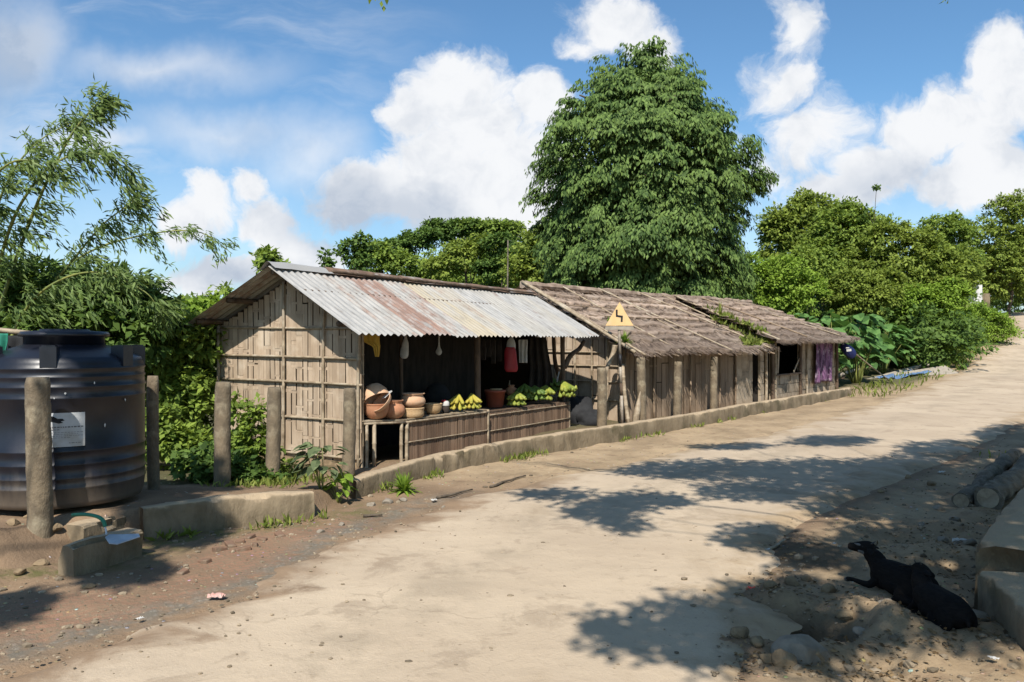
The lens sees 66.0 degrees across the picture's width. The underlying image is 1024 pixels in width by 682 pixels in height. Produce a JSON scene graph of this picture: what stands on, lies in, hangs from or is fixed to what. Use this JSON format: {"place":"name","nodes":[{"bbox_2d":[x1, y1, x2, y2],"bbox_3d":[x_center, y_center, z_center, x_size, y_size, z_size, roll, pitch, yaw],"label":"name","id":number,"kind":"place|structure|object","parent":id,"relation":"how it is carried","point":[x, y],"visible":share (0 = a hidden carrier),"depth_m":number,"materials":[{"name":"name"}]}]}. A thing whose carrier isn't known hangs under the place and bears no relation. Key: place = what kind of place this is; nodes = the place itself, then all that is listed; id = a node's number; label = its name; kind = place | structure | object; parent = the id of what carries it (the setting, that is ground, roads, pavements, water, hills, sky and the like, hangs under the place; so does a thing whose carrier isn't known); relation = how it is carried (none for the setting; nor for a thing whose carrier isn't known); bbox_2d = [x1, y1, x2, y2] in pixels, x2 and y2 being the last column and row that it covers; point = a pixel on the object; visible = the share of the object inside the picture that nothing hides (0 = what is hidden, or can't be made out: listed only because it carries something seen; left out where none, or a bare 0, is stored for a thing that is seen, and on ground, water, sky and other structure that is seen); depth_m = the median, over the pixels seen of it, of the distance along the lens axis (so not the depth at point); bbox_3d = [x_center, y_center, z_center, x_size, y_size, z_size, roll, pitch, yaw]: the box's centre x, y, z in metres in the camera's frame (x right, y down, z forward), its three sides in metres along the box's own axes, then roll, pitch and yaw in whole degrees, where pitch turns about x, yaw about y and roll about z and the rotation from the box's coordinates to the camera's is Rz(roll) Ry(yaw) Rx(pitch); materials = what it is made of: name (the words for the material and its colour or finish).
{"place":"outdoors","nodes":[
{"label":"outdoors","id":0,"kind":"place"},
{"bbox_2d":[0,312,1023,681],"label":"road","id":1,"kind":"structure","parent":0,"point":[726,498],"depth_m":5.49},
{"bbox_2d":[0,307,1023,681],"bbox_3d":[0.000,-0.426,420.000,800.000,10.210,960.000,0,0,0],"label":"ground","id":2,"kind":"structure","parent":0,"point":[22,545],"depth_m":5.95,"materials":[{"name":"soil"}]},
{"bbox_2d":[24,377,53,538],"bbox_3d":[-3.627,0.966,6.048,0.198,1.381,0.203,0,0,0],"label":"post","id":3,"kind":"object","parent":2,"relation":"on","point":[38,472],"visible":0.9,"depth_m":5.97,"materials":[{"name":"concrete"}]},
{"bbox_2d":[0,329,145,510],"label":"water tank","id":4,"kind":"object","parent":2,"relation":"on","point":[97,395],"visible":0.85,"depth_m":6.48,"materials":[{"name":"black"}]},
{"bbox_2d":[7,335,22,347],"bbox_3d":[-4.515,0.203,6.999,0.424,0.506,0.067,0,0,0],"label":"hanging cloth","id":5,"kind":"object","parent":4,"relation":"hanging from","point":[13,341],"visible":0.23,"depth_m":6.99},
{"bbox_2d":[0,251,192,373],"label":"shrub","id":6,"kind":"object","parent":2,"relation":"on","point":[118,329],"visible":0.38,"depth_m":10.22,"materials":[{"name":"green plant"}]},
{"bbox_2d":[58,528,142,576],"bbox_3d":[-3.017,1.596,5.800,0.196,0.350,0.580,0,0,23],"label":"broken block","id":7,"kind":"object","parent":2,"relation":"on","point":[90,554],"depth_m":5.67,"materials":[{"name":"concrete"}]},
{"bbox_2d":[66,516,125,541],"bbox_3d":[-3.331,1.550,6.321,0.233,0.251,0.443,0,0,17],"label":"broken block","id":8,"kind":"object","parent":7,"relation":"on","point":[80,529],"depth_m":6.19,"materials":[{"name":"concrete"}]},
{"bbox_2d":[71,513,139,544],"bbox_3d":[-2.944,1.338,5.652,0.533,0.196,0.156,0,0,5],"label":"hose","id":9,"kind":"object","parent":7,"relation":"on","point":[116,539],"visible":1,"depth_m":5.65,"materials":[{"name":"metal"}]},
{"bbox_2d":[0,72,239,337],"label":"bamboo clump","id":10,"kind":"object","parent":2,"relation":"on","point":[127,283],"visible":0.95,"depth_m":9.37,"materials":[{"name":"green plant"}]},
{"bbox_2d":[146,376,159,489],"bbox_3d":[-3.522,1.042,7.749,0.136,1.400,0.135,0,0,0],"label":"guard post","id":11,"kind":"object","parent":2,"relation":"on","point":[152,433],"visible":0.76,"depth_m":7.70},
{"bbox_2d":[125,309,228,443],"bbox_3d":[-4.801,0.752,11.306,1.673,2.588,1.363,0,0,0],"label":"shrub","id":12,"kind":"object","parent":2,"relation":"on","point":[187,378],"visible":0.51,"depth_m":11.01,"materials":[{"name":"green plant"}]},
{"bbox_2d":[128,293,225,370],"bbox_3d":[-5.176,0.532,12.382,2.185,2.585,1.528,0,0,0],"label":"shrub","id":13,"kind":"object","parent":2,"relation":"on","point":[203,305],"visible":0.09,"depth_m":12.16,"materials":[{"name":"green plant"}]},
{"bbox_2d":[145,399,213,472],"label":"shrub","id":14,"kind":"object","parent":2,"relation":"on","point":[176,433],"visible":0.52,"depth_m":9.66,"materials":[{"name":"green plant"}]},
{"bbox_2d":[172,280,233,303],"bbox_3d":[-9.918,0.404,24.030,3.217,4.606,1.979,0,0,0],"label":"slender tree","id":15,"kind":"object","parent":2,"relation":"on","point":[226,290],"visible":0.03,"depth_m":23.78,"materials":[{"name":"green plant"}]},
{"bbox_2d":[213,381,230,486],"bbox_3d":[-3.046,1.117,8.299,0.183,1.376,0.195,0,0,0],"label":"guard post","id":16,"kind":"object","parent":2,"relation":"on","point":[222,438],"visible":0.79,"depth_m":8.23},
{"bbox_2d":[139,490,314,540],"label":"retaining wall","id":17,"kind":"structure","parent":2,"relation":"on","point":[212,513],"depth_m":6.91,"materials":[{"name":"concrete"}]},
{"bbox_2d":[165,440,293,485],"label":"shrub","id":18,"kind":"object","parent":2,"relation":"on","point":[200,458],"visible":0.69,"depth_m":8.63,"materials":[{"name":"green plant"}]},
{"bbox_2d":[210,390,298,476],"bbox_3d":[-3.041,1.223,9.342,1.040,1.334,0.814,0,0,25],"label":"weed shrub","id":19,"kind":"object","parent":2,"relation":"on","point":[245,431],"visible":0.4,"depth_m":9.28,"materials":[{"name":"green plant"}]},
{"bbox_2d":[248,244,290,273],"bbox_3d":[-6.111,-0.298,19.988,1.142,4.334,0.926,0,0,0],"label":"slender tree","id":20,"kind":"object","parent":2,"relation":"on","point":[262,255],"visible":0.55,"depth_m":19.85,"materials":[{"name":"green plant"}]},
{"bbox_2d":[265,387,281,480],"bbox_3d":[-2.651,1.185,8.752,0.179,1.346,0.182,0,0,0],"label":"guard post","id":21,"kind":"object","parent":2,"relation":"on","point":[273,440],"visible":0.73,"depth_m":8.69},
{"bbox_2d":[290,442,357,488],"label":"fleshy plant","id":22,"kind":"object","parent":2,"relation":"on","point":[314,466],"visible":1,"depth_m":7.85,"materials":[{"name":"green plant"}]},
{"bbox_2d":[316,247,336,267],"bbox_3d":[-9.400,-1.077,40.022,1.166,7.408,1.030,0,0,0],"label":"slender tree","id":23,"kind":"object","parent":2,"relation":"on","point":[328,261],"visible":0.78,"depth_m":39.90,"materials":[{"name":"green plant"}]},
{"bbox_2d":[323,473,356,502],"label":"leafy plant","id":24,"kind":"object","parent":2,"relation":"on","point":[343,482],"visible":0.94,"depth_m":7.99,"materials":[{"name":"green plant"}]},
{"bbox_2d":[342,388,355,475],"bbox_3d":[-1.924,1.209,9.303,0.177,1.308,0.167,0,0,0],"label":"post","id":25,"kind":"object","parent":2,"relation":"on","point":[349,423],"visible":0.72,"depth_m":9.24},
{"bbox_2d":[332,229,381,271],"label":"tree","id":26,"kind":"object","parent":2,"relation":"on","point":[358,256],"visible":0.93,"depth_m":41.78,"materials":[{"name":"green plant"}]},
{"bbox_2d":[351,237,425,276],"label":"tree","id":27,"kind":"object","parent":2,"relation":"on","point":[391,259],"visible":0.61,"depth_m":45.43,"materials":[{"name":"green plant"}]},
{"bbox_2d":[184,261,598,467],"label":"bamboo shop","id":28,"kind":"structure","parent":2,"relation":"on","point":[296,333],"depth_m":11.03,"materials":[{"name":"metal"}]},
{"bbox_2d":[364,333,379,356],"bbox_3d":[-1.799,0.048,10.050,0.236,0.306,0.049,0,0,0],"label":"hanging cloth","id":29,"kind":"object","parent":28,"relation":"hanging from","point":[373,341],"visible":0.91,"depth_m":10.04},
{"bbox_2d":[400,334,408,358],"bbox_3d":[-1.544,0.059,11.306,0.127,0.391,0.076,0,0,0],"label":"hanging bag","id":30,"kind":"object","parent":28,"relation":"hanging from","point":[404,352],"visible":0.91,"depth_m":11.28,"materials":[{"name":"white fabric"}]},
{"bbox_2d":[504,347,517,371],"bbox_3d":[-0.016,0.315,13.374,0.231,0.422,0.082,0,0,0],"label":"hanging bag","id":31,"kind":"object","parent":28,"relation":"hanging from","point":[510,360],"visible":1,"depth_m":13.35,"materials":[{"name":"fabric"}]},
{"bbox_2d":[518,340,527,362],"bbox_3d":[0.192,0.178,13.763,0.167,0.407,0.053,0,0,0],"label":"hanging towel","id":32,"kind":"object","parent":28,"relation":"hanging from","point":[523,345],"visible":1,"depth_m":13.76,"materials":[{"name":"white fabric"}]},
{"bbox_2d":[528,337,552,387],"bbox_3d":[0.533,0.435,14.744,0.460,1.026,0.159,0,0,0],"label":"hanging sack","id":33,"kind":"object","parent":28,"relation":"hanging from","point":[540,371],"visible":0.79,"depth_m":14.74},
{"bbox_2d":[386,469,421,496],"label":"fern","id":34,"kind":"object","parent":2,"relation":"on","point":[403,485],"visible":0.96,"depth_m":8.55,"materials":[{"name":"green plant"}]},
{"bbox_2d":[383,225,444,262],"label":"tree","id":35,"kind":"object","parent":2,"relation":"on","point":[420,238],"visible":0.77,"depth_m":51.57,"materials":[{"name":"green plant"}]},
{"bbox_2d":[362,408,489,467],"bbox_3d":[-1.319,1.356,11.247,0.711,0.690,2.794,0,0,33],"label":"bamboo counter","id":36,"kind":"object","parent":2,"relation":"on","point":[429,435],"visible":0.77,"depth_m":11.11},
{"bbox_2d":[364,403,389,419],"bbox_3d":[-1.771,0.916,10.282,0.350,0.212,0.352,0,0,0],"label":"clay bowl","id":37,"kind":"object","parent":36,"relation":"on","point":[369,412],"visible":0.76,"depth_m":10.15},
{"bbox_2d":[364,383,388,403],"bbox_3d":[-1.763,0.700,10.232,0.362,0.317,0.365,0,0,0],"label":"clay bowl","id":38,"kind":"object","parent":37,"relation":"on","point":[373,392],"visible":0.82,"depth_m":10.14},
{"bbox_2d":[372,393,390,411],"bbox_3d":[-1.695,0.790,10.207,0.326,0.263,0.237,0,0,41],"label":"clay dish","id":39,"kind":"object","parent":37,"relation":"on","point":[384,401],"visible":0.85,"depth_m":10.28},
{"bbox_2d":[386,399,404,418],"bbox_3d":[-1.579,0.910,10.487,0.313,0.250,0.309,0,0,0],"label":"clay pot","id":40,"kind":"object","parent":36,"relation":"on","point":[396,410],"visible":0.68,"depth_m":10.38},
{"bbox_2d":[401,407,424,417],"bbox_3d":[-1.376,0.974,10.812,0.355,0.135,0.349,0,0,0],"label":"wicker bowl","id":41,"kind":"object","parent":36,"relation":"on","point":[414,412],"visible":0.69,"depth_m":10.66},
{"bbox_2d":[401,392,425,407],"bbox_3d":[-1.357,0.816,10.813,0.342,0.200,0.340,0,0,0],"label":"clay pot","id":42,"kind":"object","parent":41,"relation":"on","point":[414,400],"visible":0.97,"depth_m":10.69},
{"bbox_2d":[423,403,442,413],"bbox_3d":[-1.138,0.971,11.331,0.280,0.152,0.273,0,0,0],"label":"gourd bowl","id":43,"kind":"object","parent":36,"relation":"on","point":[432,408],"visible":0.95,"depth_m":11.23,"materials":[{"name":"wood"}]},
{"bbox_2d":[448,393,465,410],"bbox_3d":[-0.829,0.906,11.714,0.313,0.245,0.200,0,0,27],"label":"banana bunch","id":44,"kind":"object","parent":36,"relation":"on","point":[456,401],"visible":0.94,"depth_m":11.68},
{"bbox_2d":[465,393,481,408],"bbox_3d":[-0.591,0.912,11.953,0.291,0.239,0.185,0,0,-20],"label":"banana bunch","id":45,"kind":"object","parent":36,"relation":"on","point":[472,401],"visible":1,"depth_m":11.92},
{"bbox_2d":[424,383,449,406],"bbox_3d":[-1.202,0.874,12.654,0.423,0.398,0.396,0,0,0],"label":"sack","id":46,"kind":"object","parent":2,"relation":"on","point":[436,392],"visible":0.69,"depth_m":12.51,"materials":[{"name":"grey fabric"}]},
{"bbox_2d":[416,216,484,266],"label":"tree","id":47,"kind":"object","parent":2,"relation":"on","point":[450,229],"visible":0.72,"depth_m":53.38,"materials":[{"name":"green plant"}]},
{"bbox_2d":[420,231,505,283],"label":"tree","id":48,"kind":"object","parent":2,"relation":"on","point":[452,256],"visible":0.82,"depth_m":46.47,"materials":[{"name":"green plant"}]},
{"bbox_2d":[454,216,526,242],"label":"tree","id":49,"kind":"object","parent":2,"relation":"on","point":[513,227],"visible":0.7,"depth_m":53.28,"materials":[{"name":"green plant"}]},
{"bbox_2d":[469,229,528,287],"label":"tree","id":50,"kind":"object","parent":2,"relation":"on","point":[484,265],"visible":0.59,"depth_m":45.60,"materials":[{"name":"green plant"}]},
{"bbox_2d":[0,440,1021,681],"bbox_3d":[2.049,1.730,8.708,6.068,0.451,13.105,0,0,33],"label":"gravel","id":51,"kind":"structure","parent":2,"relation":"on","point":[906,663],"depth_m":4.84,"materials":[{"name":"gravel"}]},
{"bbox_2d":[492,217,557,288],"bbox_3d":[1.009,-2.592,40.071,4.252,7.510,2.850,0,0,0],"label":"tree","id":52,"kind":"object","parent":2,"relation":"on","point":[524,268],"visible":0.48,"depth_m":39.48,"materials":[{"name":"green plant"}]},
{"bbox_2d":[481,400,570,442],"bbox_3d":[0.101,1.403,13.723,0.666,0.593,2.920,0,0,31],"label":"bamboo counter","id":53,"kind":"object","parent":2,"relation":"on","point":[530,418],"visible":0.74,"depth_m":13.45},
{"bbox_2d":[484,388,505,407],"bbox_3d":[-0.287,0.953,13.273,0.368,0.318,0.368,0,0,0],"label":"bucket","id":54,"kind":"object","parent":53,"relation":"on","point":[494,397],"visible":1,"depth_m":13.14,"materials":[{"name":"plastic"}]},
{"bbox_2d":[506,391,526,405],"bbox_3d":[0.080,0.969,13.239,0.351,0.240,0.224,0,0,0],"label":"banana bunch","id":55,"kind":"object","parent":53,"relation":"on","point":[517,398],"visible":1,"depth_m":13.21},
{"bbox_2d":[515,383,533,398],"bbox_3d":[0.234,0.883,13.900,0.386,0.261,0.243,0,0,0],"label":"banana bunch","id":56,"kind":"object","parent":53,"relation":"on","point":[524,389],"visible":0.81,"depth_m":13.87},
{"bbox_2d":[527,385,546,400],"bbox_3d":[0.414,0.923,13.964,0.432,0.264,0.253,0,0,0],"label":"banana bunch","id":57,"kind":"object","parent":53,"relation":"on","point":[538,393],"visible":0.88,"depth_m":13.93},
{"bbox_2d":[558,380,577,397],"bbox_3d":[1.039,0.886,14.576,0.376,0.319,0.315,0,0,0],"label":"banana bunch","id":58,"kind":"object","parent":53,"relation":"on","point":[567,389],"visible":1,"depth_m":14.52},
{"bbox_2d":[144,325,1010,540],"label":"verge grass","id":59,"kind":"structure","parent":2,"relation":"on","point":[268,482],"depth_m":8.74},
{"bbox_2d":[399,231,763,298],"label":"wooded hillside","id":60,"kind":"structure","parent":2,"relation":"on","point":[495,281],"depth_m":52.44,"materials":[{"name":"green plant"}]},
{"bbox_2d":[569,395,596,425],"bbox_3d":[1.408,1.451,15.612,0.940,0.765,0.689,0,0,33],"label":"covered heap","id":61,"kind":"object","parent":2,"relation":"on","point":[583,412],"visible":0.51,"depth_m":15.42,"materials":[{"name":"grey fabric"}]},
{"bbox_2d":[343,387,851,498],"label":"wall","id":62,"kind":"structure","parent":2,"relation":"on","point":[367,483],"depth_m":11.92,"materials":[{"name":"concrete"}]},
{"bbox_2d":[597,368,606,426],"bbox_3d":[1.627,1.208,14.300,0.196,1.455,0.210,0,0,0],"label":"guard post","id":63,"kind":"object","parent":2,"relation":"on","point":[601,396],"visible":0.77,"depth_m":14.22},
{"bbox_2d":[605,302,633,422],"bbox_3d":[1.984,0.412,14.584,0.542,2.261,0.075,0,0,0],"label":"road sign","id":64,"kind":"object","parent":2,"relation":"on","point":[619,320],"visible":0.94,"depth_m":14.55,"materials":[{"name":"yellow"}]},
{"bbox_2d":[622,364,629,422],"bbox_3d":[2.173,1.019,15.098,0.090,1.151,0.290,0,0,-25],"label":"stake","id":65,"kind":"object","parent":2,"relation":"on","point":[626,409],"visible":0.84,"depth_m":15.09,"materials":[{"name":"brown wood"}]},
{"bbox_2d":[632,391,640,421],"bbox_3d":[2.375,1.315,15.079,0.145,0.689,0.320,0,0,27],"label":"stake","id":66,"kind":"object","parent":2,"relation":"on","point":[636,413],"visible":0.79,"depth_m":15.05,"materials":[{"name":"brown wood"}]},
{"bbox_2d":[636,357,645,419],"bbox_3d":[2.508,1.118,15.301,0.199,1.606,0.201,0,0,0],"label":"guard post","id":67,"kind":"object","parent":2,"relation":"on","point":[641,374],"visible":0.62,"depth_m":15.22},
{"bbox_2d":[518,35,778,325],"bbox_3d":[4.461,-4.059,26.963,8.494,11.999,8.300,0,0,0],"label":"drooping tree","id":68,"kind":"object","parent":2,"relation":"on","point":[628,212],"visible":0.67,"depth_m":24.57,"materials":[{"name":"green plant"}]},
{"bbox_2d":[517,280,779,421],"bbox_3d":[2.266,0.181,19.405,6.381,3.039,6.752,0,0,44],"label":"thatched hut","id":69,"kind":"object","parent":2,"relation":"on","point":[665,333],"visible":0.64,"depth_m":17.39,"materials":[{"name":"brown wood"}]},
{"bbox_2d":[692,304,774,345],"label":"roof weeds","id":70,"kind":"object","parent":69,"relation":"on","point":[750,340],"visible":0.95,"depth_m":19.86,"materials":[{"name":"green plant"}]},
{"bbox_2d":[673,361,681,415],"bbox_3d":[3.414,1.156,16.298,0.204,1.471,0.191,0,0,0],"label":"guard post","id":71,"kind":"object","parent":2,"relation":"on","point":[677,388],"visible":0.76,"depth_m":16.23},
{"bbox_2d":[710,357,717,408],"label":"guard post","id":72,"kind":"object","parent":2,"relation":"on","point":[713,380],"visible":0.81,"depth_m":17.54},
{"bbox_2d":[730,626,748,638],"bbox_3d":[1.256,1.611,4.356,0.096,0.076,0.101,0,0,29],"label":"clod","id":73,"kind":"object","parent":2,"relation":"on","point":[741,631],"visible":0.98,"depth_m":4.32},
{"bbox_2d":[624,294,863,401],"bbox_3d":[6.652,0.196,23.996,6.023,3.014,7.796,0,0,38],"label":"thatched hut","id":74,"kind":"object","parent":2,"relation":"on","point":[782,373],"visible":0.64,"depth_m":22.22,"materials":[{"name":"brown wood"}]},
{"bbox_2d":[815,342,832,383],"bbox_3d":[9.356,0.638,23.605,0.155,1.237,1.704,0,0,39],"label":"hanging cloth","id":75,"kind":"object","parent":74,"relation":"hanging from","point":[824,359],"visible":0.97,"depth_m":23.49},
{"bbox_2d":[840,343,855,358],"bbox_3d":[10.367,0.305,24.197,0.479,0.483,0.449,0,0,0],"label":"hanging bag","id":76,"kind":"object","parent":74,"relation":"hanging from","point":[848,351],"visible":1,"depth_m":24.22,"materials":[{"name":"blue plastic"}]},
{"bbox_2d":[750,636,763,647],"bbox_3d":[1.317,1.615,4.234,0.070,0.066,0.099,0,0,6],"label":"clod","id":77,"kind":"object","parent":2,"relation":"on","point":[757,641],"visible":1,"depth_m":4.20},
{"bbox_2d":[771,649,796,668],"bbox_3d":[1.377,1.617,3.995,0.126,0.109,0.134,0,0,16],"label":"clod","id":78,"kind":"object","parent":2,"relation":"on","point":[780,658],"visible":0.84,"depth_m":3.95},
{"bbox_2d":[742,251,832,320],"bbox_3d":[10.363,-0.899,30.063,3.743,5.062,2.253,0,0,0],"label":"shrub","id":79,"kind":"object","parent":2,"relation":"on","point":[782,296],"visible":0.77,"depth_m":29.57,"materials":[{"name":"green plant"}]},
{"bbox_2d":[752,186,839,313],"bbox_3d":[14.776,-3.699,40.012,5.086,8.329,3.437,0,0,0],"label":"tree","id":80,"kind":"object","parent":2,"relation":"on","point":[784,228],"visible":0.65,"depth_m":39.47,"materials":[{"name":"green plant"}]},
{"bbox_2d":[770,634,830,665],"bbox_3d":[1.488,1.632,4.122,0.247,0.189,0.244,0,0,-36],"label":"rock","id":81,"kind":"object","parent":2,"relation":"on","point":[803,648],"visible":0.62,"depth_m":4.07,"materials":[{"name":"stone"}]},
{"bbox_2d":[777,244,856,319],"bbox_3d":[13.031,-1.428,34.009,4.084,5.597,2.342,0,0,0],"label":"shrub","id":82,"kind":"object","parent":2,"relation":"on","point":[822,266],"visible":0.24,"depth_m":33.62,"materials":[{"name":"green plant"}]},
{"bbox_2d":[794,309,862,368],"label":"broad leaf plant","id":83,"kind":"object","parent":2,"relation":"on","point":[836,324],"visible":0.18,"depth_m":26.53,"materials":[{"name":"green plant"}]},
{"bbox_2d":[835,608,852,620],"bbox_3d":[1.983,1.636,4.706,0.106,0.067,0.085,0,0,29],"label":"clod","id":84,"kind":"object","parent":2,"relation":"on","point":[844,614],"visible":1,"depth_m":4.68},
{"bbox_2d":[793,195,901,354],"bbox_3d":[15.495,-2.989,37.018,5.474,7.837,3.316,0,0,0],"label":"tree","id":85,"kind":"object","parent":2,"relation":"on","point":[831,238],"visible":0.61,"depth_m":36.33,"materials":[{"name":"green plant"}]},
{"bbox_2d":[820,313,897,382],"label":"broad leaf plant","id":86,"kind":"object","parent":2,"relation":"on","point":[874,332],"visible":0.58,"depth_m":27.06,"materials":[{"name":"green plant"}]},
{"bbox_2d":[839,342,886,375],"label":"broad leaf plant","id":87,"kind":"object","parent":2,"relation":"on","point":[872,357],"visible":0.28,"depth_m":30.37,"materials":[{"name":"green plant"}]},
{"bbox_2d":[713,438,1013,681],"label":"leaf litter","id":88,"kind":"object","parent":2,"relation":"on","point":[869,653],"visible":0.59,"depth_m":4.30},
{"bbox_2d":[821,263,908,365],"bbox_3d":[14.713,-0.945,33.023,3.772,4.660,2.319,0,0,0],"label":"shrub","id":89,"kind":"object","parent":2,"relation":"on","point":[852,295],"visible":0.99,"depth_m":32.56,"materials":[{"name":"green plant"}]},
{"bbox_2d":[856,183,880,232],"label":"tall stalk","id":90,"kind":"object","parent":2,"relation":"on","point":[866,205],"visible":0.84,"depth_m":35.93,"materials":[{"name":"green plant"}]},
{"bbox_2d":[721,242,1023,371],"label":"undergrowth","id":91,"kind":"object","parent":2,"relation":"on","point":[947,332],"visible":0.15,"depth_m":32.17,"materials":[{"name":"green plant"}]},
{"bbox_2d":[845,323,921,373],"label":"broad leaf plant","id":92,"kind":"object","parent":2,"relation":"on","point":[898,341],"visible":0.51,"depth_m":30.54,"materials":[{"name":"green plant"}]},
{"bbox_2d":[844,541,938,605],"bbox_3d":[2.457,1.479,5.056,0.253,0.298,0.693,0,0,-22],"label":"goat","id":93,"kind":"object","parent":2,"relation":"on","point":[892,577],"visible":0.7,"depth_m":5.04},
{"bbox_2d":[880,328,934,367],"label":"broad leaf plant","id":94,"kind":"object","parent":2,"relation":"on","point":[908,351],"visible":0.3,"depth_m":32.63,"materials":[{"name":"green plant"}]},
{"bbox_2d":[832,216,986,319],"bbox_3d":[17.460,-2.230,34.981,6.934,6.704,3.153,0,0,0],"label":"thicket","id":95,"kind":"object","parent":2,"relation":"on","point":[928,268],"visible":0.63,"depth_m":34.43,"materials":[{"name":"green plant"}]},
{"bbox_2d":[886,365,957,375],"bbox_3d":[15.687,1.275,30.150,3.274,0.625,0.604,0,0,-24],"label":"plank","id":96,"kind":"object","parent":2,"relation":"on","point":[944,370],"visible":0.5,"depth_m":30.48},
{"bbox_2d":[873,275,976,358],"bbox_3d":[17.772,-0.838,33.968,4.335,4.080,2.225,0,0,0],"label":"shrub","id":97,"kind":"object","parent":2,"relation":"on","point":[940,294],"visible":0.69,"depth_m":33.48,"materials":[{"name":"green plant"}]},
{"bbox_2d":[880,319,977,363],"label":"shrub","id":98,"kind":"object","parent":2,"relation":"on","point":[957,349],"visible":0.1,"depth_m":33.65,"materials":[{"name":"green plant"}]},
{"bbox_2d":[899,560,977,630],"bbox_3d":[2.479,1.492,4.582,0.254,0.305,0.647,0,0,0],"label":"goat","id":99,"kind":"object","parent":2,"relation":"on","point":[942,606],"visible":0.88,"depth_m":4.47},
{"bbox_2d":[908,209,990,273],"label":"tree","id":100,"kind":"object","parent":2,"relation":"on","point":[952,223],"visible":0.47,"depth_m":53.24,"materials":[{"name":"green plant"}]},
{"bbox_2d":[951,463,1003,507],"bbox_3d":[5.118,1.568,8.627,0.218,0.282,1.695,0,0,41],"label":"log","id":101,"kind":"object","parent":2,"relation":"on","point":[965,495],"visible":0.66,"depth_m":8.39,"materials":[{"name":"brown wood"}]},
{"bbox_2d":[955,297,1023,344],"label":"shrub","id":102,"kind":"object","parent":2,"relation":"on","point":[993,318],"visible":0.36,"depth_m":39.41,"materials":[{"name":"green plant"}]},
{"bbox_2d":[957,188,1023,315],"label":"tree","id":103,"kind":"object","parent":2,"relation":"on","point":[1003,282],"visible":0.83,"depth_m":65.21,"materials":[{"name":"green plant"}]},
{"bbox_2d":[974,487,1023,609],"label":"parapet wall","id":104,"kind":"structure","parent":2,"relation":"on","point":[1000,547],"depth_m":4.86,"materials":[{"name":"concrete"}]},
{"bbox_2d":[974,453,1023,509],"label":"log","id":105,"kind":"object","parent":2,"relation":"on","point":[997,492],"visible":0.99,"depth_m":8.04,"materials":[{"name":"brown wood"}]},
{"bbox_2d":[974,446,1023,478],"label":"log","id":106,"kind":"object","parent":2,"relation":"on","point":[1008,459],"visible":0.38,"depth_m":10.26,"materials":[{"name":"brown wood"}]},
{"bbox_2d":[977,571,1023,648],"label":"parapet wall","id":107,"kind":"structure","parent":2,"relation":"on","point":[1001,597],"depth_m":4.40,"materials":[{"name":"concrete"}]},
{"bbox_2d":[0,0,1023,312],"label":"sky","id":108,"kind":"structure","parent":0,"point":[297,128],"materials":[{"name":"blue"}]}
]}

